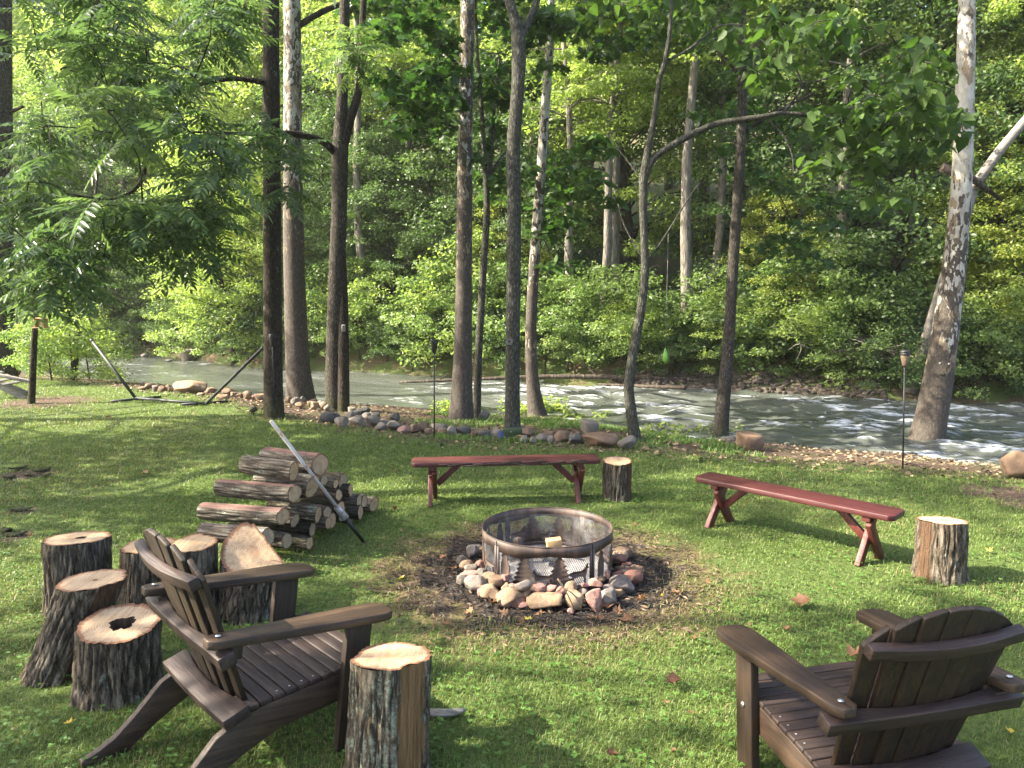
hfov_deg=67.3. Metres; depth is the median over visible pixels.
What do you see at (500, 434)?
solar light
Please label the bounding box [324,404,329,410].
stone
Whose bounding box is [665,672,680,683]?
fallen leaf
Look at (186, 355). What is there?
boulder
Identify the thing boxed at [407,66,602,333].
forest tree
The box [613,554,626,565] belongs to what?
stone
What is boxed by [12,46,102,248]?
forest tree
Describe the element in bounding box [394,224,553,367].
bush
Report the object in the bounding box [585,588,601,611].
stone
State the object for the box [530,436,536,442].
stone
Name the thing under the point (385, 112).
forest tree
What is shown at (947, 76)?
forest tree
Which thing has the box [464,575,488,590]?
stone
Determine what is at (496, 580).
stone
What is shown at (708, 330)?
bush
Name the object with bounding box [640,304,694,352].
bush
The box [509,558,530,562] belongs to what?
charred stick
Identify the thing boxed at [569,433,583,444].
stone
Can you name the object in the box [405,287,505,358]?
bush
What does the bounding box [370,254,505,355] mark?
bush
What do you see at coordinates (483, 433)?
stone
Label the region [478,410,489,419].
stone
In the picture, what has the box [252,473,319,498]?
log
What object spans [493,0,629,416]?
sycamore tree
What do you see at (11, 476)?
bark scrap
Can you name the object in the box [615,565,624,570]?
stone
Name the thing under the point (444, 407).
weed clump
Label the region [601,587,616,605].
stone
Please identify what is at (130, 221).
forked tree
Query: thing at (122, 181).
forest tree
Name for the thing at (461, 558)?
stone
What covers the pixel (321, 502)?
log
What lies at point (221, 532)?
log
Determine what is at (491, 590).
stone
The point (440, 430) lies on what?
stone
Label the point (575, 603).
stone
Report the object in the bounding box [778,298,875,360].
bush
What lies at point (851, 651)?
fallen leaf
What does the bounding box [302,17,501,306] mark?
forest tree
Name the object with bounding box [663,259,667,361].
hanging float
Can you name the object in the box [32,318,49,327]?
bird feeder
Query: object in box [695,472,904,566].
bench
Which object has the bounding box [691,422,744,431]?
weed clump
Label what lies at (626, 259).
forest tree
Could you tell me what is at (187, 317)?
bush
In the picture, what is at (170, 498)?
grass
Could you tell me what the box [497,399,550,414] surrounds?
weed clump
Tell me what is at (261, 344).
bush
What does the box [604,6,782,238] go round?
forest tree
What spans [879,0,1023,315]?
forest tree
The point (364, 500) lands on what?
log
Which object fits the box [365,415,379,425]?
stone
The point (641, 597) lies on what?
fallen leaf
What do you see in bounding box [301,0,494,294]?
forest tree
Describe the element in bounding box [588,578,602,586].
stone
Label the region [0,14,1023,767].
ground
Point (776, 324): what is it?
bush
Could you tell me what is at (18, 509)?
bark scrap
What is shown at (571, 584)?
stone
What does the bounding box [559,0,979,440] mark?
catalpa tree
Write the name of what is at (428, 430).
stone
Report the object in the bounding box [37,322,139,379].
bush
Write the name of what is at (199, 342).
bush
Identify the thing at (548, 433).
stone
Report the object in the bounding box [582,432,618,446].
stone
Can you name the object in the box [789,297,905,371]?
bush
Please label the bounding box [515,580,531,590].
stone
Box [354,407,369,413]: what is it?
stone
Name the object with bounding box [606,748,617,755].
fallen leaf
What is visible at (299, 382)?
sycamore tree
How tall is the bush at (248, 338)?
4.598 m
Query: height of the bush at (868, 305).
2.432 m
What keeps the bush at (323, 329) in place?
on the ground at (666, 266)
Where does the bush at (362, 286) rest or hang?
on the ground at (666, 266)
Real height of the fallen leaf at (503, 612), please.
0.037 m
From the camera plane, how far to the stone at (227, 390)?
15.88 m
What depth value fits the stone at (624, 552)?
5.61 m
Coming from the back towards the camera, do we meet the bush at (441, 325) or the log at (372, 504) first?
the bush at (441, 325)
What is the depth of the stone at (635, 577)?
5.17 m
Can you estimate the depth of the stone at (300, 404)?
13.95 m
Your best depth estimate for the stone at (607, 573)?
5.05 m
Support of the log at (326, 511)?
on the log at (323, 523)
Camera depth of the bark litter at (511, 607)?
5.03 m
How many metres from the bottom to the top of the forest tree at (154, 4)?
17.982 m
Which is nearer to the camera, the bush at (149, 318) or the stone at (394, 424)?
the stone at (394, 424)
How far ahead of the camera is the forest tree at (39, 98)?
35.88 m
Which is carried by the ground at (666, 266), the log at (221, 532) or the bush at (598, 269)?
the bush at (598, 269)
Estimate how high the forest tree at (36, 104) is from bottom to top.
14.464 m
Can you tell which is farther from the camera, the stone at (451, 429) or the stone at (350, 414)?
the stone at (350, 414)
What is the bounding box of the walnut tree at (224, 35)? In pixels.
[0,0,285,419]
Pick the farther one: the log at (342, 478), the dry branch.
the log at (342, 478)
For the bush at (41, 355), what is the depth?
16.04 m
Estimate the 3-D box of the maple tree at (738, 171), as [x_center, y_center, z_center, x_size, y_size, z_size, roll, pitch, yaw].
[4.078,-5.501,12.552,6.652,13.284,5.588,0,7,0]
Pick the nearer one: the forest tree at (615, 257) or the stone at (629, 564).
the stone at (629, 564)
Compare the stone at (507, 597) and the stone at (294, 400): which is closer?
the stone at (507, 597)
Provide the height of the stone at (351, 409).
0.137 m
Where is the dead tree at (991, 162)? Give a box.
[905,116,1023,393]
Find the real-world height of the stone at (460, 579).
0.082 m
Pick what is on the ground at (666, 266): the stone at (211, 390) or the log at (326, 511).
the stone at (211, 390)
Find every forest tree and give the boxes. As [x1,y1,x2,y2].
[12,0,116,185]
[12,0,215,261]
[12,1,54,124]
[12,35,118,211]
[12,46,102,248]
[13,2,165,279]
[13,44,138,239]
[13,71,175,314]
[13,82,45,260]
[13,128,123,279]
[13,158,139,339]
[43,0,192,313]
[62,112,185,320]
[106,176,251,338]
[107,1,182,199]
[127,2,308,275]
[128,0,262,192]
[135,111,283,364]
[139,12,281,231]
[162,0,364,311]
[177,0,372,269]
[206,176,315,323]
[232,41,435,292]
[248,98,432,318]
[251,0,425,257]
[280,13,475,237]
[301,0,434,330]
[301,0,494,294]
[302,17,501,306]
[311,122,455,318]
[329,0,487,310]
[371,29,623,290]
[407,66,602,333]
[412,0,591,257]
[440,0,601,144]
[440,169,561,330]
[477,0,656,358]
[478,1,644,240]
[489,0,721,140]
[521,1,732,288]
[524,3,719,272]
[530,0,710,346]
[536,0,683,339]
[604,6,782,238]
[628,2,780,345]
[635,7,735,190]
[644,0,941,304]
[652,0,786,335]
[653,1,867,247]
[718,169,841,348]
[730,0,867,300]
[741,0,1023,330]
[746,0,946,346]
[764,0,991,279]
[796,1,983,232]
[815,3,952,184]
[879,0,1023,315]
[892,1,1015,241]
[901,23,1023,324]
[920,110,1023,341]
[930,100,1023,319]
[932,0,1023,331]
[937,0,1013,344]
[943,1,1023,334]
[953,0,1023,335]
[1005,168,1023,336]
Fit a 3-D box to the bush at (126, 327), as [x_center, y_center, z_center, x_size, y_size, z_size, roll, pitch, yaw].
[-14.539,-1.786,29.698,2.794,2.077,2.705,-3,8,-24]
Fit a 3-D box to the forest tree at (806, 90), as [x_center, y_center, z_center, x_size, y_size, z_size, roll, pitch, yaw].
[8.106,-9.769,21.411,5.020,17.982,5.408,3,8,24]
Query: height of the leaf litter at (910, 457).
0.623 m
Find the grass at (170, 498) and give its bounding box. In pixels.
[0,378,1023,767]
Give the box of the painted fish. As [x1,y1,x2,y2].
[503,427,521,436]
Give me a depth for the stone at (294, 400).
14.59 m
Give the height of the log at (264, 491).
0.151 m
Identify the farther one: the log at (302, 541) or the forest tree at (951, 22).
the forest tree at (951, 22)
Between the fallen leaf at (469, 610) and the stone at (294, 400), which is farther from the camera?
the stone at (294, 400)
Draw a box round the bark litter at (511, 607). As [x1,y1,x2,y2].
[367,518,729,652]
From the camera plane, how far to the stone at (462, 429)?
10.85 m
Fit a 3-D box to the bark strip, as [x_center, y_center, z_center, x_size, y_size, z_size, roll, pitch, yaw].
[-0.328,1.535,3.607,0.220,0.028,0.056,0,7,0]
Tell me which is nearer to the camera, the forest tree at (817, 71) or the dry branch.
the dry branch
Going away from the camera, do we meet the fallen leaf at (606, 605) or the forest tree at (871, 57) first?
the fallen leaf at (606, 605)
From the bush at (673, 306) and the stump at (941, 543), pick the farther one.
the bush at (673, 306)
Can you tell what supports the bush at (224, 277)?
on the ground at (666, 266)
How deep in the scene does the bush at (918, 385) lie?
17.59 m
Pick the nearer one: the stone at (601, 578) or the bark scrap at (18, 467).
the stone at (601, 578)
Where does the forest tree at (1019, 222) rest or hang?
on the ground at (666, 266)
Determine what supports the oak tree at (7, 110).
on the ground at (666, 266)
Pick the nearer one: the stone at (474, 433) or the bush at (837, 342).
the stone at (474, 433)
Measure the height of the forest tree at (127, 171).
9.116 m
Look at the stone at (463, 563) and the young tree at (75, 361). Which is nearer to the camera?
the stone at (463, 563)
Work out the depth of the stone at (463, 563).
5.42 m
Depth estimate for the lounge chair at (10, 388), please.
13.86 m
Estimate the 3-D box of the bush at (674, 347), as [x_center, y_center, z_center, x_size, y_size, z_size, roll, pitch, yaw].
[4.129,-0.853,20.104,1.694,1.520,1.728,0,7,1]
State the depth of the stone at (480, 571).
5.19 m
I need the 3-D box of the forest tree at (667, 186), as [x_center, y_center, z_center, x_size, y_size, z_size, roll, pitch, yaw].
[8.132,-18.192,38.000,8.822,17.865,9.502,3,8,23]
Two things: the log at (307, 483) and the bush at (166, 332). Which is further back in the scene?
the bush at (166, 332)
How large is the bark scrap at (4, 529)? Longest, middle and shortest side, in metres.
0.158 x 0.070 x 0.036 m
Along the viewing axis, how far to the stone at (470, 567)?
5.27 m
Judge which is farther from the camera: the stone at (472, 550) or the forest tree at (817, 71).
the forest tree at (817, 71)
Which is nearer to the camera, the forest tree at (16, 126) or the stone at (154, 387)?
the stone at (154, 387)
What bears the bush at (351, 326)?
on the ground at (666, 266)
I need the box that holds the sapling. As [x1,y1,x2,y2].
[27,101,44,403]
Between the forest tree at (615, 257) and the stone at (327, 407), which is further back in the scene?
the forest tree at (615, 257)
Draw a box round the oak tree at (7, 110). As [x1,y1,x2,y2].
[0,0,23,376]
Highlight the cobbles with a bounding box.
[609,368,894,400]
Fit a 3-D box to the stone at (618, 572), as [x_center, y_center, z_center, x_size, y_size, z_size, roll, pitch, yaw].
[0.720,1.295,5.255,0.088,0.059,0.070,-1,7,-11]
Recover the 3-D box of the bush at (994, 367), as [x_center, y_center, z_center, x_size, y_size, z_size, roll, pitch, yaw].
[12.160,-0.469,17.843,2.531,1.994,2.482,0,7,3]
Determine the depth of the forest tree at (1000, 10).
17.46 m
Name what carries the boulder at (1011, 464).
on the ground at (666, 266)
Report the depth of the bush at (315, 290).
23.94 m
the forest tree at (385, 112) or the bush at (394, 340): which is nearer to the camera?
the bush at (394, 340)
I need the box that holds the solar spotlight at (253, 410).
[249,405,257,414]
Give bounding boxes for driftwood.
[599,383,686,389]
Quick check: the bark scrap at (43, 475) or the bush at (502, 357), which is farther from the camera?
the bush at (502, 357)
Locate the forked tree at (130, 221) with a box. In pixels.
[0,0,394,411]
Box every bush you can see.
[0,312,105,381]
[1,298,137,383]
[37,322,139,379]
[48,304,115,331]
[81,319,126,352]
[87,288,145,342]
[99,273,168,330]
[99,313,156,354]
[120,310,184,355]
[139,272,234,354]
[141,231,262,338]
[144,295,207,341]
[144,306,209,357]
[157,306,218,353]
[165,282,245,337]
[171,230,307,353]
[178,293,261,357]
[189,271,284,359]
[203,314,262,366]
[256,272,360,343]
[256,323,314,368]
[282,308,366,359]
[305,255,408,342]
[310,252,416,342]
[321,304,384,360]
[359,316,423,361]
[368,312,442,371]
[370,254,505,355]
[376,294,453,356]
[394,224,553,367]
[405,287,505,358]
[443,257,586,357]
[472,285,567,360]
[472,302,547,369]
[497,289,602,373]
[520,270,631,372]
[538,258,694,362]
[541,312,613,371]
[557,300,657,376]
[582,309,662,369]
[592,285,681,365]
[633,286,713,354]
[639,317,706,363]
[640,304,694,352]
[640,324,700,375]
[651,260,777,349]
[657,310,737,373]
[668,292,724,352]
[671,286,775,374]
[673,263,812,373]
[694,309,747,347]
[707,306,767,355]
[734,323,789,365]
[735,276,865,369]
[735,288,793,351]
[738,232,909,356]
[746,316,833,374]
[747,309,1000,388]
[753,300,814,354]
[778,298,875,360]
[788,278,925,364]
[788,323,853,375]
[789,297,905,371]
[834,263,993,378]
[852,322,928,392]
[886,354,979,398]
[898,311,1023,400]
[921,254,1023,357]
[921,299,1023,397]
[966,225,1023,376]
[985,339,1023,390]
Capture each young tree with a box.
[8,145,138,378]
[451,0,526,418]
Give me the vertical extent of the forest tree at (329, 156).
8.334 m
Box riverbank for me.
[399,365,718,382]
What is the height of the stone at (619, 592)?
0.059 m
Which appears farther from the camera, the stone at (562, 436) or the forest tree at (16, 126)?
the forest tree at (16, 126)
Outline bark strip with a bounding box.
[430,708,464,716]
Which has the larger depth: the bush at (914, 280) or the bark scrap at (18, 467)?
the bush at (914, 280)
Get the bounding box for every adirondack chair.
[80,528,391,767]
[716,605,1023,767]
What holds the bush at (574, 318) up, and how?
on the ground at (666, 266)
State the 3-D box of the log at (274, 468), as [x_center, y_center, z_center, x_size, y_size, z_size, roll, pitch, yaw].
[-1.822,0.630,5.784,0.478,0.152,0.168,4,8,20]
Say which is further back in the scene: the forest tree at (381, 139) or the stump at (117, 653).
the forest tree at (381, 139)
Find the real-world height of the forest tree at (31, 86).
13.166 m
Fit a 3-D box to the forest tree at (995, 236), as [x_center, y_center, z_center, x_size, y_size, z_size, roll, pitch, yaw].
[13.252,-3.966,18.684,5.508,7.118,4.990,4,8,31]
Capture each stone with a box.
[145,383,152,389]
[152,385,157,391]
[157,385,165,391]
[204,387,217,392]
[216,394,229,399]
[222,388,235,395]
[242,391,251,399]
[254,393,263,400]
[286,396,291,402]
[291,397,302,404]
[295,402,304,407]
[311,401,318,409]
[319,402,326,409]
[319,412,338,422]
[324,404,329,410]
[334,416,348,426]
[346,411,360,418]
[348,407,355,411]
[349,415,364,426]
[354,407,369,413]
[361,412,370,419]
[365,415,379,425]
[375,422,386,430]
[380,420,392,424]
[386,420,400,429]
[390,412,399,420]
[397,425,410,433]
[410,423,419,432]
[418,421,429,432]
[424,428,432,434]
[430,423,448,431]
[438,428,446,434]
[447,425,456,435]
[455,425,470,435]
[456,574,466,585]
[457,554,468,563]
[459,560,472,570]
[460,570,476,575]
[464,564,476,570]
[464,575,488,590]
[466,544,479,557]
[470,429,478,436]
[475,560,483,568]
[476,568,486,574]
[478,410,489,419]
[478,430,490,437]
[480,583,498,599]
[481,571,495,579]
[487,574,502,587]
[490,428,500,437]
[496,587,523,607]
[501,574,509,582]
[501,582,508,589]
[510,537,520,543]
[511,596,525,608]
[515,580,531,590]
[519,601,528,608]
[520,435,526,442]
[521,427,533,435]
[523,589,530,597]
[526,592,562,608]
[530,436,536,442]
[533,583,545,591]
[536,433,547,441]
[543,431,554,436]
[546,584,556,591]
[547,435,554,443]
[554,430,569,442]
[555,586,565,595]
[564,588,584,609]
[565,581,576,589]
[567,608,573,614]
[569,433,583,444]
[578,588,588,596]
[580,583,588,586]
[581,419,598,432]
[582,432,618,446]
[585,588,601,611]
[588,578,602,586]
[598,576,604,581]
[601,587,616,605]
[603,584,613,588]
[605,570,609,579]
[609,574,633,593]
[612,549,628,558]
[612,569,622,575]
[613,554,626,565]
[614,545,631,559]
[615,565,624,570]
[615,588,622,597]
[617,435,635,448]
[622,562,632,566]
[624,570,642,584]
[630,564,642,571]
[722,436,734,441]
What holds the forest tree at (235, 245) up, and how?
on the ground at (666, 266)
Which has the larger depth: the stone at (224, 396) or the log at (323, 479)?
the stone at (224, 396)
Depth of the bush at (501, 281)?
21.65 m
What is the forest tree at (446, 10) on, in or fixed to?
on the ground at (666, 266)
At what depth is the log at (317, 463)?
6.24 m
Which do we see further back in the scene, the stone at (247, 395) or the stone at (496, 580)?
the stone at (247, 395)
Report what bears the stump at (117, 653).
on the ground at (666, 266)
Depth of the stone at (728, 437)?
12.36 m
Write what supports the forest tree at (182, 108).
on the ground at (666, 266)
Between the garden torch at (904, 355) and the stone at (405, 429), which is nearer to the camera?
the garden torch at (904, 355)
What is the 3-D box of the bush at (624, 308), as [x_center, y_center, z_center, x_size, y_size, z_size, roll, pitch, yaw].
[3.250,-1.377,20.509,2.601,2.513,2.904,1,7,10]
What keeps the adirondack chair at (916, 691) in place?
on the ground at (666, 266)
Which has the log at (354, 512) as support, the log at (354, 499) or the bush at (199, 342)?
the log at (354, 499)
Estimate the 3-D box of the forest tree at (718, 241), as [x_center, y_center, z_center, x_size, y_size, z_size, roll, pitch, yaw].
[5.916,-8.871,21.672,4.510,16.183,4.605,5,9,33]
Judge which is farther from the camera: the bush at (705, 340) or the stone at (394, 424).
the bush at (705, 340)
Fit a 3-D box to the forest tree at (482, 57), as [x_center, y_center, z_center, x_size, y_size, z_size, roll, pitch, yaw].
[-0.237,-6.259,24.703,8.168,9.808,7.939,-2,8,-17]
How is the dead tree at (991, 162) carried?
on the ground at (666, 266)
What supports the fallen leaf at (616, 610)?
on the ground at (666, 266)
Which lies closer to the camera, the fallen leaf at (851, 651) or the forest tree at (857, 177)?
the fallen leaf at (851, 651)
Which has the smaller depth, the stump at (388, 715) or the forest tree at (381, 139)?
the stump at (388, 715)
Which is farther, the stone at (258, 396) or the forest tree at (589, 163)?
the forest tree at (589, 163)
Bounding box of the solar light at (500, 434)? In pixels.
[498,431,503,440]
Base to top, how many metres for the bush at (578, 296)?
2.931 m
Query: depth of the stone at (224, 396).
13.79 m
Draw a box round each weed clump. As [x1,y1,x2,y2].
[430,398,449,412]
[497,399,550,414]
[502,395,570,412]
[561,409,638,421]
[625,421,690,437]
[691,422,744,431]
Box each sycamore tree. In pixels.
[283,0,339,401]
[326,0,727,420]
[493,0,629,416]
[907,0,975,439]
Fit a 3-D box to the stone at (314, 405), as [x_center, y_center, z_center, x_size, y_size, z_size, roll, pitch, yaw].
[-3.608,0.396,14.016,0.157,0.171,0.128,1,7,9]
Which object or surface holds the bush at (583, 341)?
on the ground at (666, 266)
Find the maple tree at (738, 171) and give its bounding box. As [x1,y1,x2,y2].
[679,9,892,436]
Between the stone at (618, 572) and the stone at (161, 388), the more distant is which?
the stone at (161, 388)
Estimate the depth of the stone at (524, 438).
9.93 m
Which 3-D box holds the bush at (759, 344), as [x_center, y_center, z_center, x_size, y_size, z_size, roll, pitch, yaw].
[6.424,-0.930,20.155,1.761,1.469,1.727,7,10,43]
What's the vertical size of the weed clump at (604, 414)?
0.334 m
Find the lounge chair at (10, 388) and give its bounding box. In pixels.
[0,371,28,398]
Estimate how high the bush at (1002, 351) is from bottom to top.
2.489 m
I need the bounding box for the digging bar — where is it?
[269,420,364,542]
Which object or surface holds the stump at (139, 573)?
on the ground at (666, 266)
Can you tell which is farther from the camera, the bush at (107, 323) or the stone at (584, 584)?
the bush at (107, 323)
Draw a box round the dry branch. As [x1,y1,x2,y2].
[546,578,585,611]
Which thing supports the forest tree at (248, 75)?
on the ground at (666, 266)
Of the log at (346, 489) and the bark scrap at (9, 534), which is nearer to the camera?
the bark scrap at (9, 534)
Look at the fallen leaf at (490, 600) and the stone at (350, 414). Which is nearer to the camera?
the fallen leaf at (490, 600)
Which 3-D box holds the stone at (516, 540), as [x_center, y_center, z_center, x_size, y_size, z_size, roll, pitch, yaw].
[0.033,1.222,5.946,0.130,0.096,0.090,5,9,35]
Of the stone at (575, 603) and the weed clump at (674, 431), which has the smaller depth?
the stone at (575, 603)
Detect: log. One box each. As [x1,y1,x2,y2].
[196,502,289,524]
[197,522,274,544]
[213,479,301,502]
[228,522,292,548]
[234,514,299,526]
[238,455,298,480]
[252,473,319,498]
[258,447,328,474]
[259,521,315,536]
[266,501,331,518]
[267,502,321,523]
[274,530,312,549]
[296,498,344,514]
[307,488,342,500]
[314,474,327,484]
[316,517,330,528]
[317,494,361,505]
[319,483,352,496]
[323,471,347,487]
[323,477,338,487]
[329,512,335,528]
[336,510,345,521]
[336,517,353,523]
[344,504,362,519]
[352,493,366,507]
[363,496,378,511]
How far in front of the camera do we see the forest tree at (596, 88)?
20.64 m
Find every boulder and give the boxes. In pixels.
[173,380,207,393]
[179,349,193,360]
[736,431,764,450]
[1000,450,1023,478]
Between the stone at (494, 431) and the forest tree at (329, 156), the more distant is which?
the forest tree at (329, 156)
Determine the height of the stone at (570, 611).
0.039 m
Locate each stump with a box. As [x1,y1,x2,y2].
[19,569,127,687]
[41,531,111,616]
[69,603,163,712]
[117,537,175,605]
[171,533,218,610]
[217,522,283,625]
[343,642,431,767]
[602,456,631,502]
[910,515,969,586]
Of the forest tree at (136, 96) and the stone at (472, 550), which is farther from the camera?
the forest tree at (136, 96)
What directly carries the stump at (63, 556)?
on the ground at (666, 266)
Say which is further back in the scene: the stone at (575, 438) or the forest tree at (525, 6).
the forest tree at (525, 6)
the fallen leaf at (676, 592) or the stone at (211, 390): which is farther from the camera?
the stone at (211, 390)
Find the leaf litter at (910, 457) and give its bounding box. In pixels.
[78,381,1020,482]
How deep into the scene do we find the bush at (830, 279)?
18.75 m
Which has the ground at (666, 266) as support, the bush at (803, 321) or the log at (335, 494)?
the bush at (803, 321)
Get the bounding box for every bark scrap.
[0,531,26,536]
[1,527,12,531]
[3,474,15,478]
[8,465,27,468]
[9,507,31,511]
[32,467,50,471]
[40,473,51,476]
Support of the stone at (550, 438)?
on the ground at (666, 266)
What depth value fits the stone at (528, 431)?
10.85 m
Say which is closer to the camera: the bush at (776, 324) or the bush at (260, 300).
the bush at (776, 324)
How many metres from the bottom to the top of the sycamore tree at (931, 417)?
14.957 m
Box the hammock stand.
[90,339,262,405]
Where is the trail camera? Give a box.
[341,325,345,331]
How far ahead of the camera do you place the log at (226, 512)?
5.56 m
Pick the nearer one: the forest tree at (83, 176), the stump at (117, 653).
the stump at (117, 653)
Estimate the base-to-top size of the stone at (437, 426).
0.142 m
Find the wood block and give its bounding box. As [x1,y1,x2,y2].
[546,536,561,546]
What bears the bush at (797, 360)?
on the ground at (666, 266)
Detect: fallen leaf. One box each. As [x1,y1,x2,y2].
[465,607,472,613]
[488,596,497,602]
[499,607,507,616]
[600,603,612,607]
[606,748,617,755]
[612,604,622,614]
[618,611,632,620]
[635,593,644,599]
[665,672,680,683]
[671,588,681,595]
[789,593,810,606]
[846,644,858,655]
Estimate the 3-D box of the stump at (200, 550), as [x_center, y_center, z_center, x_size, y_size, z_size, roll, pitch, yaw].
[-1.924,1.190,4.653,0.315,0.512,0.315,0,7,0]
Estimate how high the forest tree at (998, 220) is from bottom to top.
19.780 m
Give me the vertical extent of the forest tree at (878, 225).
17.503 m
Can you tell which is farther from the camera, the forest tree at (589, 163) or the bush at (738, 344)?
the forest tree at (589, 163)
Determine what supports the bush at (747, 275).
on the ground at (666, 266)
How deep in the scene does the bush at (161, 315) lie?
28.94 m
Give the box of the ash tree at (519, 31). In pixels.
[504,0,540,428]
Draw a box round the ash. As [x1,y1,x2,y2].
[487,545,607,584]
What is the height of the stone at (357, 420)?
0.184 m
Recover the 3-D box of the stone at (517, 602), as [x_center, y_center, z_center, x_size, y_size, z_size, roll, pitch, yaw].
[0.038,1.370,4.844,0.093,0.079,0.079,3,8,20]
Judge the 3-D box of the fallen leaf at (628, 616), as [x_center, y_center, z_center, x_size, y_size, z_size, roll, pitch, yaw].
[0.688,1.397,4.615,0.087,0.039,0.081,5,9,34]
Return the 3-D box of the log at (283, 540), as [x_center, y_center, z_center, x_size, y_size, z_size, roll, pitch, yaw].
[-1.879,1.125,5.706,0.513,0.136,0.136,4,8,17]
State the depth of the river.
16.57 m
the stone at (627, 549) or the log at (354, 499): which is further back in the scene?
the log at (354, 499)
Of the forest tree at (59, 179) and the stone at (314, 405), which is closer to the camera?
the stone at (314, 405)
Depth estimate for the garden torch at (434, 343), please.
10.29 m
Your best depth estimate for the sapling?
13.20 m
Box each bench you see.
[411,454,600,507]
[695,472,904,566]
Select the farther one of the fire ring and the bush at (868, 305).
the bush at (868, 305)
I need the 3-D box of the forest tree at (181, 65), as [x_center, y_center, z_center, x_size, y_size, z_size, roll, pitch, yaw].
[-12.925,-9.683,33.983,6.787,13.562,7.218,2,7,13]
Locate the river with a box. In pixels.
[17,352,1023,465]
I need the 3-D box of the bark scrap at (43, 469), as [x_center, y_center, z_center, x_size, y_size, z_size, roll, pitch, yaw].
[-5.119,0.934,8.372,0.070,0.036,0.216,13,10,25]
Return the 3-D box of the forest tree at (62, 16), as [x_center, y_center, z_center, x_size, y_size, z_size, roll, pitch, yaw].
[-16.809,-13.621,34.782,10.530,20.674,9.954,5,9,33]
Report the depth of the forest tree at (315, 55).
31.33 m
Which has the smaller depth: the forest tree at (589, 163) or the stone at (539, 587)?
the stone at (539, 587)
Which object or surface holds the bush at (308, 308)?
on the ground at (666, 266)
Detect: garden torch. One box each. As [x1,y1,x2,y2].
[269,334,275,395]
[430,339,437,437]
[900,350,909,468]
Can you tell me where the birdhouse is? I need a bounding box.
[504,336,514,344]
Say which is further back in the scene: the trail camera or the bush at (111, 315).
the bush at (111, 315)
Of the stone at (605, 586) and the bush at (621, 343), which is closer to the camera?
the stone at (605, 586)
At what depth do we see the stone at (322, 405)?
13.98 m
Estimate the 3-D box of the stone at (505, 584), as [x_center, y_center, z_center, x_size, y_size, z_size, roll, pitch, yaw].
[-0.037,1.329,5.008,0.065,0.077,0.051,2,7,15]
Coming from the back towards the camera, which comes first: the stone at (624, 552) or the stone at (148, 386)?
the stone at (148, 386)
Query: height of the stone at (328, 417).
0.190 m
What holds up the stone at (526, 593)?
on the stone at (537, 600)
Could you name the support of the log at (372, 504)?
on the ground at (666, 266)
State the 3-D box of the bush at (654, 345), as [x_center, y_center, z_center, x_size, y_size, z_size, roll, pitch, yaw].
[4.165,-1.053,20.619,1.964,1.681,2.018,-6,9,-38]
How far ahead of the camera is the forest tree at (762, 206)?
20.13 m
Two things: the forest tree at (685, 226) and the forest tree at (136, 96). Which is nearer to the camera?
the forest tree at (685, 226)
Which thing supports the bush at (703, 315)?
on the ground at (666, 266)
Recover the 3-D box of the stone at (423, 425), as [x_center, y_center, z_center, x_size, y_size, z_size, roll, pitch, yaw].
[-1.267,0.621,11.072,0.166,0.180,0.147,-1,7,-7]
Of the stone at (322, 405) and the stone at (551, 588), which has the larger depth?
the stone at (322, 405)
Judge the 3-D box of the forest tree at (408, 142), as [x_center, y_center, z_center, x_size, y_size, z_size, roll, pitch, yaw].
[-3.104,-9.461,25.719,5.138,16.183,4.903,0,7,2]
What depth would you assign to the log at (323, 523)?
6.08 m
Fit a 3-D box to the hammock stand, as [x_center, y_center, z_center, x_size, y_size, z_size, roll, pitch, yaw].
[-5.797,-0.209,13.330,3.966,1.064,0.738,2,7,16]
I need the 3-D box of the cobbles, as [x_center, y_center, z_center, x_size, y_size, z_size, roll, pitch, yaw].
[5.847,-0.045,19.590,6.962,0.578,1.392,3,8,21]
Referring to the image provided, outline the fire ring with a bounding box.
[482,507,612,593]
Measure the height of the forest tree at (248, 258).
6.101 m
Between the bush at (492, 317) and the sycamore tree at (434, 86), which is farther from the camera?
the bush at (492, 317)
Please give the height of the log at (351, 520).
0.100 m
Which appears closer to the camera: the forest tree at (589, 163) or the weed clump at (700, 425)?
the weed clump at (700, 425)
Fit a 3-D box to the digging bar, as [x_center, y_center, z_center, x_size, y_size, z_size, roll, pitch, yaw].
[-1.452,0.755,5.803,0.718,1.053,0.058,-6,9,-38]
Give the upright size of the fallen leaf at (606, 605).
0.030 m
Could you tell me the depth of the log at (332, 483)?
6.20 m
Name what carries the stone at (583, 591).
on the ground at (666, 266)
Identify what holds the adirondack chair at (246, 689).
on the ground at (666, 266)
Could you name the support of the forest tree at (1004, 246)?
on the ground at (666, 266)
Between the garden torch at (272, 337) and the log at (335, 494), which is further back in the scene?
the garden torch at (272, 337)
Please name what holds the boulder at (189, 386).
on the ground at (666, 266)
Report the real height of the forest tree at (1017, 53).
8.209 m
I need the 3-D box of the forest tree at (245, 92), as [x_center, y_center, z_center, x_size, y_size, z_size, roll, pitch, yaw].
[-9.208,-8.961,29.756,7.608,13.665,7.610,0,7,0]
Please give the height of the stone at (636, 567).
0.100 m
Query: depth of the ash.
5.41 m
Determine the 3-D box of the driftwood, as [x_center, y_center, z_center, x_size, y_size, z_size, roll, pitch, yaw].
[3.131,0.037,18.812,0.098,0.278,2.840,-5,9,-36]
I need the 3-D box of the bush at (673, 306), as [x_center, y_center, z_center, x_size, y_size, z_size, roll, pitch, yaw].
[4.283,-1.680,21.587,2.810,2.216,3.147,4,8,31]
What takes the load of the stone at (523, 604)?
on the ground at (666, 266)

